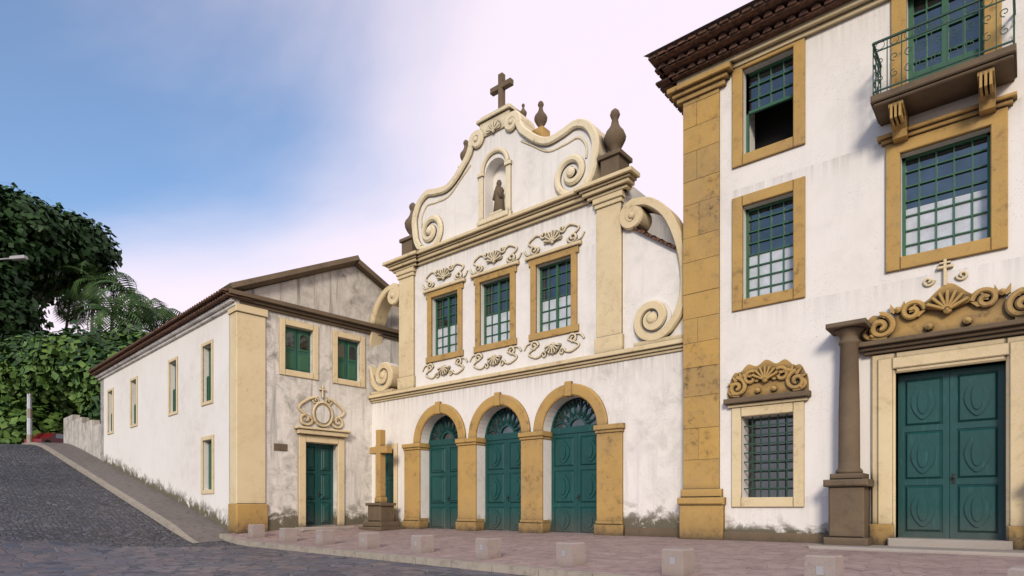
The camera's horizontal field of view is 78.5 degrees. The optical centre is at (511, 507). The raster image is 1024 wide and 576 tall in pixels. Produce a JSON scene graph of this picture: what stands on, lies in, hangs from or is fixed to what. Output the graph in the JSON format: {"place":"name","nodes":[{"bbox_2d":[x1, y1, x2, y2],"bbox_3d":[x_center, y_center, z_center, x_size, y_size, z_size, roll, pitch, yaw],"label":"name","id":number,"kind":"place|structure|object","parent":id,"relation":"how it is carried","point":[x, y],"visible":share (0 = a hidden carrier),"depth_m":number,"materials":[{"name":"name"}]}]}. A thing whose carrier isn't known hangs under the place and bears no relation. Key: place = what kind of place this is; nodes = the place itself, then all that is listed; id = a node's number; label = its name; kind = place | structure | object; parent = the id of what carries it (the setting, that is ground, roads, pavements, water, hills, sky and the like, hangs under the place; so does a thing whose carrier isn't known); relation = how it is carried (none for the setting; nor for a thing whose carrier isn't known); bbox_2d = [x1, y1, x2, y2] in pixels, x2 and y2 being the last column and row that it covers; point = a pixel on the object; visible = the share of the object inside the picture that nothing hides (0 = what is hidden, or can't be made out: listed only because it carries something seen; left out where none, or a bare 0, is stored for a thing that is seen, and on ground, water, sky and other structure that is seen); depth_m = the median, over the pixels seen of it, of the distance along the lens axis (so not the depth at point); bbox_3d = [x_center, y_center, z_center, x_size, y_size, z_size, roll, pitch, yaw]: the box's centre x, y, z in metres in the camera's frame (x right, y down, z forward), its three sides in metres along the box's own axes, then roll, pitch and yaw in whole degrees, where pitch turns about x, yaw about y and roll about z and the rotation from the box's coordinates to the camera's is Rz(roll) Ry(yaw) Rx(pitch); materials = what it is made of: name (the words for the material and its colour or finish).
{"place":"outdoors","nodes":[
{"label":"outdoors","id":0,"kind":"place"},
{"bbox_2d":[23,442,227,542],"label":"sidewalk","id":1,"kind":"structure","parent":0,"point":[182,521],"depth_m":23.81,"materials":[{"name":"grey concrete"}]},
{"bbox_2d":[0,444,526,575],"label":"street","id":2,"kind":"structure","parent":0,"point":[59,517],"depth_m":17.41,"materials":[{"name":"grey stone"}]},
{"bbox_2d":[0,255,27,349],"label":"street lamp","id":3,"kind":"object","parent":2,"relation":"on","point":[18,257],"visible":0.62,"depth_m":29.97,"materials":[{"name":"grey metal"}]},
{"bbox_2d":[27,393,32,441],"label":"utility pole","id":4,"kind":"object","parent":2,"relation":"on","point":[29,418],"visible":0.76,"depth_m":40.89,"materials":[{"name":"grey concrete"}]},
{"bbox_2d":[0,330,63,429],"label":"tree","id":5,"kind":"object","parent":2,"relation":"on","point":[11,387],"visible":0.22,"depth_m":42.95,"materials":[{"name":"green plant"}]},
{"bbox_2d":[24,433,63,442],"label":"red car","id":6,"kind":"object","parent":2,"relation":"on","point":[50,437],"visible":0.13,"depth_m":41.68,"materials":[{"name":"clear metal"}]},
{"bbox_2d":[0,386,100,443],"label":"bank shrubs","id":7,"kind":"object","parent":2,"relation":"on","point":[13,423],"visible":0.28,"depth_m":42.37,"materials":[{"name":"green plant"}]},
{"bbox_2d":[13,320,151,421],"bbox_3d":[-26.831,-8.223,41.668,9.354,9.424,9.144,0,0,6],"label":"tree","id":8,"kind":"object","parent":2,"relation":"on","point":[43,374],"visible":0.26,"depth_m":38.81,"materials":[{"name":"green plant"}]},
{"bbox_2d":[67,336,140,402],"bbox_3d":[-22.526,-6.583,37.759,6.694,7.201,7.818,0,0,40],"label":"tree","id":9,"kind":"object","parent":2,"relation":"on","point":[86,382],"visible":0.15,"depth_m":34.37,"materials":[{"name":"green plant"}]},
{"bbox_2d":[64,255,398,533],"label":"chapel wing","id":10,"kind":"structure","parent":2,"relation":"on","point":[237,407],"depth_m":22.02,"materials":[{"name":"white paint"}]},
{"bbox_2d":[367,72,683,536],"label":"church","id":11,"kind":"structure","parent":2,"relation":"on","point":[532,382],"depth_m":18.54,"materials":[{"name":"paint"}]},
{"bbox_2d":[0,0,752,335],"label":"sky","id":12,"kind":"structure","parent":0,"point":[220,143],"materials":[{"name":"blue"}]},
{"bbox_2d":[219,524,1023,575],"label":"forecourt","id":13,"kind":"structure","parent":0,"point":[530,554],"depth_m":12.04,"materials":[{"name":"stone"}]},
{"bbox_2d":[248,524,264,537],"bbox_3d":[-7.901,0.730,19.365,0.365,0.452,0.374,0,0,44],"label":"bollard","id":14,"kind":"object","parent":13,"relation":"on","point":[256,530],"visible":0.9,"depth_m":19.24,"materials":[{"name":"beige stone"}]},
{"bbox_2d":[279,528,296,541],"bbox_3d":[-6.412,0.787,17.948,0.378,0.438,0.370,0,0,-43],"label":"bollard","id":15,"kind":"object","parent":13,"relation":"on","point":[287,534],"visible":0.9,"depth_m":17.80,"materials":[{"name":"beige stone"}]},
{"bbox_2d":[315,529,334,544],"bbox_3d":[-4.930,0.794,16.525,0.356,0.441,0.368,0,0,44],"label":"bollard","id":16,"kind":"object","parent":13,"relation":"on","point":[325,537],"visible":0.9,"depth_m":16.40,"materials":[{"name":"beige stone"}]},
{"bbox_2d":[359,532,379,548],"bbox_3d":[-3.443,0.802,15.106,0.359,0.434,0.369,0,0,43],"label":"bollard","id":17,"kind":"object","parent":13,"relation":"on","point":[369,540],"visible":0.9,"depth_m":14.98,"materials":[{"name":"beige stone"}]},
{"bbox_2d":[358,429,402,530],"bbox_3d":[-4.604,-0.930,21.933,1.240,3.600,1.000,0,0,40],"label":"stone cross","id":18,"kind":"object","parent":13,"relation":"on","point":[380,513],"visible":0.95,"depth_m":21.78,"materials":[{"name":"stone"}]},
{"bbox_2d":[411,534,433,553],"bbox_3d":[-1.958,0.806,13.686,0.355,0.444,0.369,0,0,44],"label":"bollard","id":19,"kind":"object","parent":13,"relation":"on","point":[422,543],"visible":0.9,"depth_m":13.56,"materials":[{"name":"beige stone"}]},
{"bbox_2d":[475,538,500,559],"bbox_3d":[-0.467,0.809,12.271,0.357,0.447,0.366,0,0,45],"label":"bollard","id":20,"kind":"object","parent":13,"relation":"on","point":[487,548],"visible":0.9,"depth_m":12.15,"materials":[{"name":"beige stone"}]},
{"bbox_2d":[556,541,584,566],"bbox_3d":[1.015,0.815,10.848,0.366,0.447,0.357,0,0,-43],"label":"bollard","id":21,"kind":"object","parent":13,"relation":"on","point":[570,554],"visible":0.92,"depth_m":10.72,"materials":[{"name":"beige stone"}]},
{"bbox_2d":[662,547,694,575],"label":"bollard","id":22,"kind":"object","parent":13,"relation":"on","point":[678,561],"visible":0.98,"depth_m":9.30,"materials":[{"name":"beige stone"}]},
{"bbox_2d":[804,554,843,575],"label":"bollard","id":23,"kind":"object","parent":13,"relation":"on","point":[823,565],"visible":1,"depth_m":7.89,"materials":[{"name":"beige stone"}]},
{"bbox_2d":[1007,566,1023,575],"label":"bollard","id":24,"kind":"object","parent":13,"relation":"on","point":[1016,571],"visible":1,"depth_m":6.56,"materials":[{"name":"beige stone"}]},
{"label":"ground","id":25,"kind":"structure","parent":0,"visible":0},
{"bbox_2d":[644,0,1023,556],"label":"convent","id":26,"kind":"structure","parent":25,"relation":"on","point":[853,274],"depth_m":12.78,"materials":[{"name":"paint"}]},
{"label":"hill bank","id":27,"kind":"object","parent":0,"visible":0},
{"bbox_2d":[0,250,53,346],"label":"tree","id":28,"kind":"object","parent":27,"relation":"on","point":[16,316],"visible":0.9,"depth_m":63.47,"materials":[{"name":"green plant"}]},
{"bbox_2d":[0,182,122,340],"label":"tree","id":29,"kind":"object","parent":27,"relation":"on","point":[43,237],"visible":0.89,"depth_m":68.05,"materials":[{"name":"green plant"}]},
{"bbox_2d":[37,281,99,327],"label":"palm","id":30,"kind":"object","parent":27,"relation":"on","point":[67,315],"visible":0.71,"depth_m":73.39,"materials":[{"name":"green plant"}]},
{"bbox_2d":[51,261,136,330],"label":"palm","id":31,"kind":"object","parent":27,"relation":"on","point":[87,283],"visible":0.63,"depth_m":69.26,"materials":[{"name":"green plant"}]},
{"bbox_2d":[74,296,160,335],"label":"palm","id":32,"kind":"object","parent":27,"relation":"on","point":[113,320],"visible":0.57,"depth_m":59.48,"materials":[{"name":"green plant"}]},
{"bbox_2d":[90,272,158,328],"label":"palm","id":33,"kind":"object","parent":27,"relation":"on","point":[125,294],"visible":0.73,"depth_m":61.06,"materials":[{"name":"green plant"}]},
{"bbox_2d":[140,298,180,332],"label":"palm","id":34,"kind":"object","parent":27,"relation":"on","point":[164,312],"visible":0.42,"depth_m":66.94,"materials":[{"name":"green plant"}]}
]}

